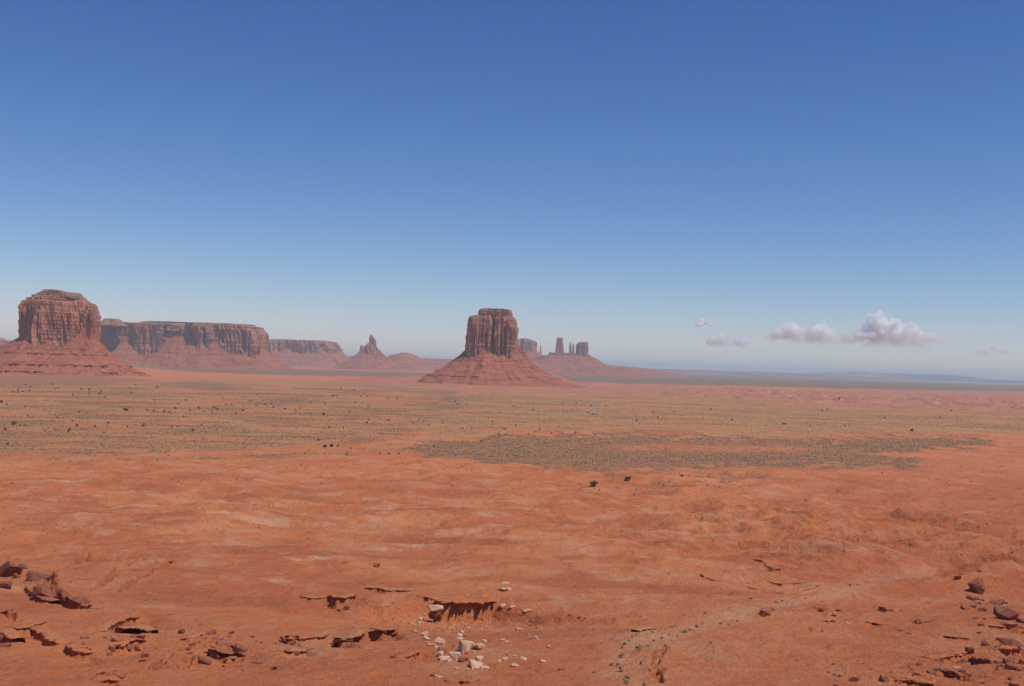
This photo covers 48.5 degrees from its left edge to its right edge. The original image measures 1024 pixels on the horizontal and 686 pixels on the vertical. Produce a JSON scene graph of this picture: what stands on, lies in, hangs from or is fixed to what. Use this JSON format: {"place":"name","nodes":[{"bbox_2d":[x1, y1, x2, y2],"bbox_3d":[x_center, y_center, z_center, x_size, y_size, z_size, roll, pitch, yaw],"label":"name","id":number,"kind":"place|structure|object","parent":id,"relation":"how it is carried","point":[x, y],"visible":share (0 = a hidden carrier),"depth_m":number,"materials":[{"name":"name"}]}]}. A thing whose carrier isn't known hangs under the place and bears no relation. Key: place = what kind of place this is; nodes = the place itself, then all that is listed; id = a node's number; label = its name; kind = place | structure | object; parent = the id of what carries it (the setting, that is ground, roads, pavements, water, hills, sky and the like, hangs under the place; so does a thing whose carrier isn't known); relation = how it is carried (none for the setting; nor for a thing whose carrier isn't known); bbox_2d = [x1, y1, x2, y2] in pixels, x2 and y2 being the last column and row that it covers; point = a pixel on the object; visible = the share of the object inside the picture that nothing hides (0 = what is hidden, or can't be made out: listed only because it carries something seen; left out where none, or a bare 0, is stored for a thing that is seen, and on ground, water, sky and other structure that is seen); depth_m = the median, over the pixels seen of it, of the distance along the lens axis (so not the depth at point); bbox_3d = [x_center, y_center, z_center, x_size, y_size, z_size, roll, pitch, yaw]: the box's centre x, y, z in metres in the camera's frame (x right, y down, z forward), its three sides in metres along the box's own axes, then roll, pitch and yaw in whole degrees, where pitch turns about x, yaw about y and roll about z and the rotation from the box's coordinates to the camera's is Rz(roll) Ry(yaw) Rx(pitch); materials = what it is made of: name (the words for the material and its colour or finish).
{"place":"outdoors","nodes":[
{"label":"outdoors","id":0,"kind":"place"},
{"bbox_2d":[0,366,1023,685],"bbox_3d":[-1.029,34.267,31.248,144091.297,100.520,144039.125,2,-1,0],"label":"ground","id":1,"kind":"structure","parent":0,"point":[222,590],"depth_m":433.61,"materials":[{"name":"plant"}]},
{"bbox_2d":[0,634,5,642],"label":"boulder","id":2,"kind":"object","parent":1,"relation":"on","point":[2,638],"visible":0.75,"depth_m":189.40,"materials":[{"name":"stone"}]},
{"bbox_2d":[0,337,9,345],"bbox_3d":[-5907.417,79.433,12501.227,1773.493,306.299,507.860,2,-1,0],"label":"mesa","id":3,"kind":"structure","parent":1,"relation":"on","point":[3,341],"depth_m":12318.63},
{"bbox_2d":[0,643,10,646],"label":"boulder","id":4,"kind":"object","parent":1,"relation":"on","point":[5,644],"visible":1,"depth_m":183.39,"materials":[{"name":"stone"}]},
{"bbox_2d":[0,581,11,588],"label":"boulder","id":5,"kind":"object","parent":1,"relation":"on","point":[6,584],"visible":1,"depth_m":237.43,"materials":[{"name":"stone"}]},
{"bbox_2d":[0,560,22,576],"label":"boulder","id":6,"kind":"object","parent":1,"relation":"on","point":[8,568],"visible":0.84,"depth_m":261.13,"materials":[{"name":"stone"}]},
{"bbox_2d":[0,629,25,642],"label":"rock ledge","id":7,"kind":"object","parent":1,"relation":"on","point":[10,634],"visible":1,"depth_m":189.19,"materials":[{"name":"stone"}]},
{"bbox_2d":[18,563,27,568],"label":"boulder","id":8,"kind":"object","parent":1,"relation":"on","point":[23,566],"visible":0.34,"depth_m":283.97,"materials":[{"name":"stone"}]},
{"bbox_2d":[9,620,46,628],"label":"rock ledge","id":9,"kind":"object","parent":1,"relation":"on","point":[29,624],"visible":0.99,"depth_m":198.99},
{"bbox_2d":[26,570,50,581],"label":"boulder","id":10,"kind":"object","parent":1,"relation":"on","point":[31,575],"visible":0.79,"depth_m":253.41,"materials":[{"name":"stone"}]},
{"bbox_2d":[25,584,61,604],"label":"rock ledge","id":11,"kind":"object","parent":1,"relation":"on","point":[29,587],"visible":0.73,"depth_m":228.38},
{"bbox_2d":[33,583,56,597],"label":"boulder","id":12,"kind":"object","parent":1,"relation":"on","point":[43,589],"visible":0.78,"depth_m":230.23,"materials":[{"name":"stone"}]},
{"bbox_2d":[30,626,71,644],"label":"rock ledge","id":13,"kind":"object","parent":1,"relation":"on","point":[39,630],"visible":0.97,"depth_m":190.74,"materials":[{"name":"stone"}]},
{"bbox_2d":[55,588,64,596],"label":"boulder","id":14,"kind":"object","parent":1,"relation":"on","point":[58,592],"visible":0.56,"depth_m":237.44,"materials":[{"name":"stone"}]},
{"bbox_2d":[60,593,66,603],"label":"boulder","id":15,"kind":"object","parent":1,"relation":"on","point":[63,598],"visible":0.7,"depth_m":231.27,"materials":[{"name":"stone"}]},
{"bbox_2d":[0,289,149,375],"bbox_3d":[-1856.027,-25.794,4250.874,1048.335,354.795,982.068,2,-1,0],"label":"butte","id":16,"kind":"object","parent":1,"relation":"on","point":[59,331],"visible":1,"depth_m":4140.98,"materials":[{"name":"stone"}]},
{"bbox_2d":[65,643,93,653],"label":"rock ledge","id":17,"kind":"object","parent":1,"relation":"on","point":[83,649],"visible":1,"depth_m":181.83,"materials":[{"name":"stone"}]},
{"bbox_2d":[71,595,90,605],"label":"boulder","id":18,"kind":"object","parent":1,"relation":"on","point":[79,600],"visible":0.92,"depth_m":225.46,"materials":[{"name":"stone"}]},
{"bbox_2d":[60,591,102,608],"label":"rock ledge","id":19,"kind":"object","parent":1,"relation":"on","point":[95,606],"visible":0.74,"depth_m":223.85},
{"bbox_2d":[77,667,115,675],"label":"rock ledge","id":20,"kind":"object","parent":1,"relation":"on","point":[99,670],"visible":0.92,"depth_m":169.17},
{"bbox_2d":[89,675,119,681],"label":"rock ledge","id":21,"kind":"object","parent":1,"relation":"on","point":[101,678],"visible":1,"depth_m":163.25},
{"bbox_2d":[109,645,115,652],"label":"rock","id":22,"kind":"object","parent":1,"relation":"on","point":[112,648],"visible":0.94,"depth_m":187.44,"materials":[{"name":"red stone"}]},
{"bbox_2d":[111,636,122,641],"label":"boulder","id":23,"kind":"object","parent":1,"relation":"on","point":[115,638],"visible":1,"depth_m":190.64,"materials":[{"name":"red stone"}]},
{"bbox_2d":[95,615,139,630],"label":"rock ledge","id":24,"kind":"object","parent":1,"relation":"on","point":[105,625],"visible":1,"depth_m":206.01,"materials":[{"name":"stone"}]},
{"bbox_2d":[108,637,146,647],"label":"rock ledge","id":25,"kind":"object","parent":1,"relation":"on","point":[125,641],"visible":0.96,"depth_m":190.53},
{"bbox_2d":[114,623,158,633],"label":"rock ledge","id":26,"kind":"object","parent":1,"relation":"on","point":[133,628],"visible":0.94,"depth_m":206.33,"materials":[{"name":"stone"}]},
{"bbox_2d":[134,645,141,650],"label":"boulder","id":27,"kind":"object","parent":1,"relation":"on","point":[136,647],"visible":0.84,"depth_m":192.10,"materials":[{"name":"stone"}]},
{"bbox_2d":[137,633,145,638],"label":"rock","id":28,"kind":"object","parent":1,"relation":"on","point":[142,635],"visible":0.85,"depth_m":196.91,"materials":[{"name":"red stone"}]},
{"bbox_2d":[141,652,149,657],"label":"rock","id":29,"kind":"object","parent":1,"relation":"on","point":[147,654],"visible":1,"depth_m":181.59,"materials":[{"name":"red stone"}]},
{"bbox_2d":[100,318,296,369],"bbox_3d":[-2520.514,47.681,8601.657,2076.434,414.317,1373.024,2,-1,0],"label":"mesa","id":30,"kind":"structure","parent":1,"relation":"on","point":[193,344],"depth_m":8309.38,"materials":[{"name":"stone"}]},
{"bbox_2d":[199,655,211,664],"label":"boulder","id":31,"kind":"object","parent":1,"relation":"on","point":[204,660],"visible":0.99,"depth_m":177.02,"materials":[{"name":"stone"}]},
{"bbox_2d":[206,629,215,634],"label":"rock","id":32,"kind":"object","parent":1,"relation":"on","point":[212,632],"visible":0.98,"depth_m":206.41,"materials":[{"name":"stone"}]},
{"bbox_2d":[217,654,226,658],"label":"rock","id":33,"kind":"object","parent":1,"relation":"on","point":[220,656],"visible":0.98,"depth_m":188.14,"materials":[{"name":"red stone"}]},
{"bbox_2d":[210,644,235,655],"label":"rock ledge","id":34,"kind":"object","parent":1,"relation":"on","point":[223,649],"visible":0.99,"depth_m":189.45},
{"bbox_2d":[215,641,230,646],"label":"boulder","id":35,"kind":"object","parent":1,"relation":"on","point":[223,643],"visible":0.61,"depth_m":193.61,"materials":[{"name":"stone"}]},
{"bbox_2d":[233,643,247,656],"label":"boulder","id":36,"kind":"object","parent":1,"relation":"on","point":[237,647],"visible":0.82,"depth_m":187.83,"materials":[{"name":"stone"}]},
{"bbox_2d":[230,642,255,656],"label":"rock ledge","id":37,"kind":"object","parent":1,"relation":"on","point":[250,652],"visible":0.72,"depth_m":188.31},
{"bbox_2d":[251,660,263,663],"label":"boulder","id":38,"kind":"object","parent":1,"relation":"on","point":[256,662],"visible":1,"depth_m":181.98,"materials":[{"name":"stone"}]},
{"bbox_2d":[277,647,306,651],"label":"rock ledge","id":39,"kind":"object","parent":1,"relation":"on","point":[294,649],"visible":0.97,"depth_m":192.05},
{"bbox_2d":[281,631,328,642],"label":"rock ledge","id":40,"kind":"object","parent":1,"relation":"on","point":[320,634],"visible":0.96,"depth_m":208.38,"materials":[{"name":"stone"}]},
{"bbox_2d":[267,339,349,367],"bbox_3d":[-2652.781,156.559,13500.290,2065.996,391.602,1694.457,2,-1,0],"label":"mesa","id":41,"kind":"structure","parent":1,"relation":"on","point":[308,353],"depth_m":13190.46,"materials":[{"name":"stone"}]},
{"bbox_2d":[300,595,325,598],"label":"rock ledge","id":42,"kind":"object","parent":1,"relation":"on","point":[313,597],"visible":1,"depth_m":258.09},
{"bbox_2d":[328,593,355,598],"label":"rock ledge","id":43,"kind":"object","parent":1,"relation":"on","point":[344,596],"visible":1,"depth_m":258.10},
{"bbox_2d":[331,629,365,647],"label":"rock ledge","id":44,"kind":"object","parent":1,"relation":"on","point":[337,640],"visible":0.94,"depth_m":205.45,"materials":[{"name":"stone"}]},
{"bbox_2d":[331,335,414,370],"bbox_3d":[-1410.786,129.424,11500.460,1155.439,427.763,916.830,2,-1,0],"label":"spire butte","id":45,"kind":"object","parent":1,"relation":"on","point":[370,355],"visible":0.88,"depth_m":11378.80,"materials":[{"name":"stone"}]},
{"bbox_2d":[369,626,397,630],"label":"rock ledge","id":46,"kind":"object","parent":1,"relation":"on","point":[384,628],"visible":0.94,"depth_m":218.13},
{"bbox_2d":[359,585,412,590],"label":"rock ledge","id":47,"kind":"object","parent":1,"relation":"on","point":[384,588],"visible":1,"depth_m":272.92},
{"bbox_2d":[390,649,420,657],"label":"rock ledge","id":48,"kind":"object","parent":1,"relation":"on","point":[410,652],"visible":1,"depth_m":187.64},
{"bbox_2d":[387,352,439,370],"bbox_3d":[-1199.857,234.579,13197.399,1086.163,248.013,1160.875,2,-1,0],"label":"mound","id":49,"kind":"object","parent":1,"relation":"on","point":[411,361],"visible":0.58,"depth_m":12920.95,"materials":[{"name":"stone"}]},
{"bbox_2d":[417,594,440,599],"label":"rock ledge","id":50,"kind":"object","parent":1,"relation":"on","point":[428,596],"visible":0.79,"depth_m":262.16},
{"bbox_2d":[434,610,442,622],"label":"rock pillar","id":51,"kind":"object","parent":1,"relation":"on","point":[437,616],"visible":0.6,"depth_m":251.49,"materials":[{"name":"red stone"}]},
{"bbox_2d":[428,605,443,611],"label":"flat slab","id":52,"kind":"structure","parent":51,"relation":"on","point":[436,608],"depth_m":251.25,"materials":[{"name":"stone"}]},
{"bbox_2d":[434,637,444,644],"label":"boulder","id":53,"kind":"object","parent":1,"relation":"on","point":[438,640],"visible":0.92,"depth_m":201.59,"materials":[{"name":"stone"}]},
{"bbox_2d":[436,650,443,655],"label":"rock","id":54,"kind":"object","parent":1,"relation":"on","point":[440,653],"visible":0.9,"depth_m":190.97,"materials":[{"name":"stone"}]},
{"bbox_2d":[439,656,449,660],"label":"boulder","id":55,"kind":"object","parent":1,"relation":"on","point":[442,658],"visible":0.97,"depth_m":186.14,"materials":[{"name":"stone"}]},
{"bbox_2d":[449,651,460,656],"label":"boulder","id":56,"kind":"object","parent":1,"relation":"on","point":[454,654],"visible":0.81,"depth_m":188.91,"materials":[{"name":"stone"}]},
{"bbox_2d":[354,598,564,630],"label":"pale stones","id":57,"kind":"object","parent":1,"relation":"on","point":[462,621],"visible":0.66,"depth_m":250.57,"materials":[{"name":"stone"}]},
{"bbox_2d":[443,676,477,682],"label":"rock ledge","id":58,"kind":"object","parent":1,"relation":"on","point":[457,679],"visible":0.98,"depth_m":168.98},
{"bbox_2d":[458,657,468,661],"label":"boulder","id":59,"kind":"object","parent":1,"relation":"on","point":[461,659],"visible":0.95,"depth_m":185.05,"materials":[{"name":"red stone"}]},
{"bbox_2d":[433,598,495,604],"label":"rock ledge","id":60,"kind":"object","parent":1,"relation":"on","point":[464,601],"visible":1,"depth_m":255.24,"materials":[{"name":"stone"}]},
{"bbox_2d":[458,640,471,653],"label":"boulder","id":61,"kind":"object","parent":1,"relation":"on","point":[464,646],"visible":1,"depth_m":191.28,"materials":[{"name":"stone"}]},
{"bbox_2d":[468,659,483,668],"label":"boulder","id":62,"kind":"object","parent":1,"relation":"on","point":[474,664],"visible":0.96,"depth_m":178.73,"materials":[{"name":"stone"}]},
{"bbox_2d":[472,643,482,647],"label":"rock","id":63,"kind":"object","parent":1,"relation":"on","point":[477,645],"visible":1,"depth_m":194.10,"materials":[{"name":"stone"}]},
{"bbox_2d":[475,656,483,661],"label":"rock","id":64,"kind":"object","parent":1,"relation":"on","point":[479,658],"visible":0.65,"depth_m":184.10,"materials":[{"name":"stone"}]},
{"bbox_2d":[417,308,587,387],"bbox_3d":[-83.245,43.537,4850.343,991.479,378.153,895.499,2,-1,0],"label":"butte","id":65,"kind":"object","parent":1,"relation":"on","point":[493,354],"visible":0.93,"depth_m":4751.83,"materials":[{"name":"stone"}]},
{"bbox_2d":[0,380,1023,510],"bbox_3d":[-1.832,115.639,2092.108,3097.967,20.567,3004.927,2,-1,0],"label":"sagebrush","id":66,"kind":"object","parent":1,"relation":"on","point":[542,456],"visible":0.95,"depth_m":1378.78,"materials":[{"name":"green plant"}]},
{"bbox_2d":[12,580,1023,684],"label":"rubble","id":67,"kind":"object","parent":1,"relation":"on","point":[998,666],"visible":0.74,"depth_m":192.95,"materials":[{"name":"stone"}]},
{"bbox_2d":[348,356,697,377],"bbox_3d":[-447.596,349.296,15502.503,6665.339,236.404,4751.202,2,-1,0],"label":"plateau","id":68,"kind":"structure","parent":1,"relation":"on","point":[440,363],"depth_m":14512.49,"materials":[{"name":"stone"}]},
{"bbox_2d":[517,338,541,358],"bbox_3d":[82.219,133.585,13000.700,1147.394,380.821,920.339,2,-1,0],"label":"mesa","id":69,"kind":"structure","parent":1,"relation":"on","point":[527,346],"depth_m":12863.43,"materials":[{"name":"stone"}]},
{"bbox_2d":[529,337,655,377],"bbox_3d":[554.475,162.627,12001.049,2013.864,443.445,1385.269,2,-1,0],"label":"tower group","id":70,"kind":"object","parent":1,"relation":"on","point":[579,362],"visible":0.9,"depth_m":11735.31},
{"bbox_2d":[589,480,598,486],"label":"juniper","id":71,"kind":"object","parent":1,"relation":"on","point":[593,483],"visible":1,"depth_m":694.98,"materials":[{"name":"green plant"}]},
{"bbox_2d":[631,626,656,630],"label":"rock ledge","id":72,"kind":"object","parent":1,"relation":"on","point":[643,628],"visible":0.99,"depth_m":222.26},
{"bbox_2d":[701,574,722,580],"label":"rock ledge","id":73,"kind":"object","parent":1,"relation":"on","point":[709,577],"visible":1,"depth_m":312.59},
{"bbox_2d":[759,607,771,614],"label":"rock","id":74,"kind":"object","parent":1,"relation":"on","point":[766,610],"visible":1,"depth_m":246.99,"materials":[{"name":"red stone"}]},
{"bbox_2d":[753,559,791,570],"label":"rock ledge","id":75,"kind":"object","parent":1,"relation":"on","point":[769,564],"visible":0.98,"depth_m":336.29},
{"bbox_2d":[654,369,903,380],"bbox_3d":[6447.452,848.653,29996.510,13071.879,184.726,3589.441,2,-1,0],"label":"tableland","id":76,"kind":"structure","parent":1,"relation":"on","point":[737,373],"depth_m":28776.82,"materials":[{"name":"stone"}]},
{"bbox_2d":[769,581,800,584],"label":"rock ledge","id":77,"kind":"object","parent":1,"relation":"on","point":[783,583],"visible":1,"depth_m":306.16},
{"bbox_2d":[778,583,820,593],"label":"rock ledge","id":78,"kind":"object","parent":1,"relation":"on","point":[800,589],"visible":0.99,"depth_m":296.12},
{"bbox_2d":[819,601,834,620],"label":"rock ledge","id":79,"kind":"object","parent":1,"relation":"on","point":[828,613],"visible":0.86,"depth_m":253.25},
{"bbox_2d":[848,677,858,681],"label":"rock","id":80,"kind":"object","parent":1,"relation":"on","point":[854,679],"visible":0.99,"depth_m":178.37,"materials":[{"name":"stone"}]},
{"bbox_2d":[866,620,885,624],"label":"rock ledge","id":81,"kind":"object","parent":1,"relation":"on","point":[876,622],"visible":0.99,"depth_m":238.99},
{"bbox_2d":[879,674,889,681],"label":"rock","id":82,"kind":"object","parent":1,"relation":"on","point":[882,678],"visible":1,"depth_m":178.25,"materials":[{"name":"stone"}]},
{"bbox_2d":[880,605,901,610],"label":"rock ledge","id":83,"kind":"object","parent":1,"relation":"on","point":[886,607],"visible":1,"depth_m":263.52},
{"bbox_2d":[893,675,922,681],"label":"rock ledge","id":84,"kind":"object","parent":1,"relation":"on","point":[912,678],"visible":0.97,"depth_m":179.14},
{"bbox_2d":[828,372,990,380],"bbox_3d":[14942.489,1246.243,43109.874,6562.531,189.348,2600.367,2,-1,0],"label":"tableland","id":85,"kind":"structure","parent":1,"relation":"on","point":[900,375],"depth_m":42102.02,"materials":[{"name":"stone"}]},
{"bbox_2d":[797,372,1023,382],"bbox_3d":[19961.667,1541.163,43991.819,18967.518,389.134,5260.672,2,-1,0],"label":"tableland","id":86,"kind":"structure","parent":1,"relation":"on","point":[967,380],"depth_m":42082.88,"materials":[{"name":"stone"}]},
{"bbox_2d":[912,618,921,623],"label":"boulder","id":87,"kind":"object","parent":1,"relation":"on","point":[918,621],"visible":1,"depth_m":240.52,"materials":[{"name":"red stone"}]},
{"bbox_2d":[915,679,936,683],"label":"rock ledge","id":88,"kind":"object","parent":1,"relation":"on","point":[922,681],"visible":1,"depth_m":176.94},
{"bbox_2d":[921,651,964,658],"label":"rock ledge","id":89,"kind":"object","parent":1,"relation":"on","point":[943,655],"visible":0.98,"depth_m":196.22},
{"bbox_2d":[946,668,971,673],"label":"rock ledge","id":90,"kind":"object","parent":1,"relation":"on","point":[956,672],"visible":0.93,"depth_m":181.76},
{"bbox_2d":[950,674,968,678],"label":"boulder","id":91,"kind":"object","parent":1,"relation":"on","point":[959,675],"visible":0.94,"depth_m":180.73,"materials":[{"name":"stone"}]},
{"bbox_2d":[944,634,975,638],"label":"rock ledge","id":92,"kind":"object","parent":1,"relation":"on","point":[958,636],"visible":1,"depth_m":223.72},
{"bbox_2d":[965,647,973,653],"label":"rock","id":93,"kind":"object","parent":1,"relation":"on","point":[969,650],"visible":1,"depth_m":199.04,"materials":[{"name":"stone"}]},
{"bbox_2d":[967,577,985,594],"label":"boulder","id":94,"kind":"object","parent":1,"relation":"on","point":[977,585],"visible":1,"depth_m":304.12,"materials":[{"name":"stone"}]},
{"bbox_2d":[981,640,989,645],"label":"boulder","id":95,"kind":"object","parent":1,"relation":"on","point":[984,643],"visible":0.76,"depth_m":211.75,"materials":[{"name":"stone"}]},
{"bbox_2d":[970,654,1002,661],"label":"rock ledge","id":96,"kind":"object","parent":1,"relation":"on","point":[978,657],"visible":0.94,"depth_m":192.26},
{"bbox_2d":[989,599,1004,604],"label":"boulder","id":97,"kind":"object","parent":1,"relation":"on","point":[998,601],"visible":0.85,"depth_m":287.54,"materials":[{"name":"stone"}]},
{"bbox_2d":[983,623,1011,627],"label":"rock ledge","id":98,"kind":"object","parent":1,"relation":"on","point":[993,624],"visible":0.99,"depth_m":240.90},
{"bbox_2d":[993,606,1018,619],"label":"boulder","id":99,"kind":"object","parent":1,"relation":"on","point":[1008,613],"visible":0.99,"depth_m":253.28,"materials":[{"name":"stone"}]},
{"bbox_2d":[1002,658,1013,663],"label":"boulder","id":100,"kind":"object","parent":1,"relation":"on","point":[1006,660],"visible":0.83,"depth_m":188.97,"materials":[{"name":"stone"}]},
{"bbox_2d":[996,644,1021,649],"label":"rock ledge","id":101,"kind":"object","parent":1,"relation":"on","point":[1003,647],"visible":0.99,"depth_m":204.01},
{"bbox_2d":[1000,621,1017,627],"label":"boulder","id":102,"kind":"object","parent":1,"relation":"on","point":[1010,624],"visible":1,"depth_m":241.37,"materials":[{"name":"red stone"}]},
{"bbox_2d":[1004,662,1015,669],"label":"boulder","id":103,"kind":"object","parent":1,"relation":"on","point":[1010,666],"visible":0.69,"depth_m":184.28,"materials":[{"name":"stone"}]},
{"bbox_2d":[998,636,1022,647],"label":"boulder","id":104,"kind":"object","parent":1,"relation":"on","point":[1014,641],"visible":1,"depth_m":205.66,"materials":[{"name":"red stone"}]},
{"bbox_2d":[1008,681,1018,685],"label":"rock","id":105,"kind":"object","parent":1,"relation":"on","point":[1013,683],"visible":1,"depth_m":173.08,"materials":[{"name":"red stone"}]},
{"bbox_2d":[1015,666,1023,670],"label":"rock","id":106,"kind":"object","parent":1,"relation":"on","point":[1017,668],"visible":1,"depth_m":183.00,"materials":[{"name":"stone"}]},
{"bbox_2d":[0,0,1023,380],"label":"sky","id":107,"kind":"structure","parent":0,"point":[783,186],"materials":[{"name":"blue"}]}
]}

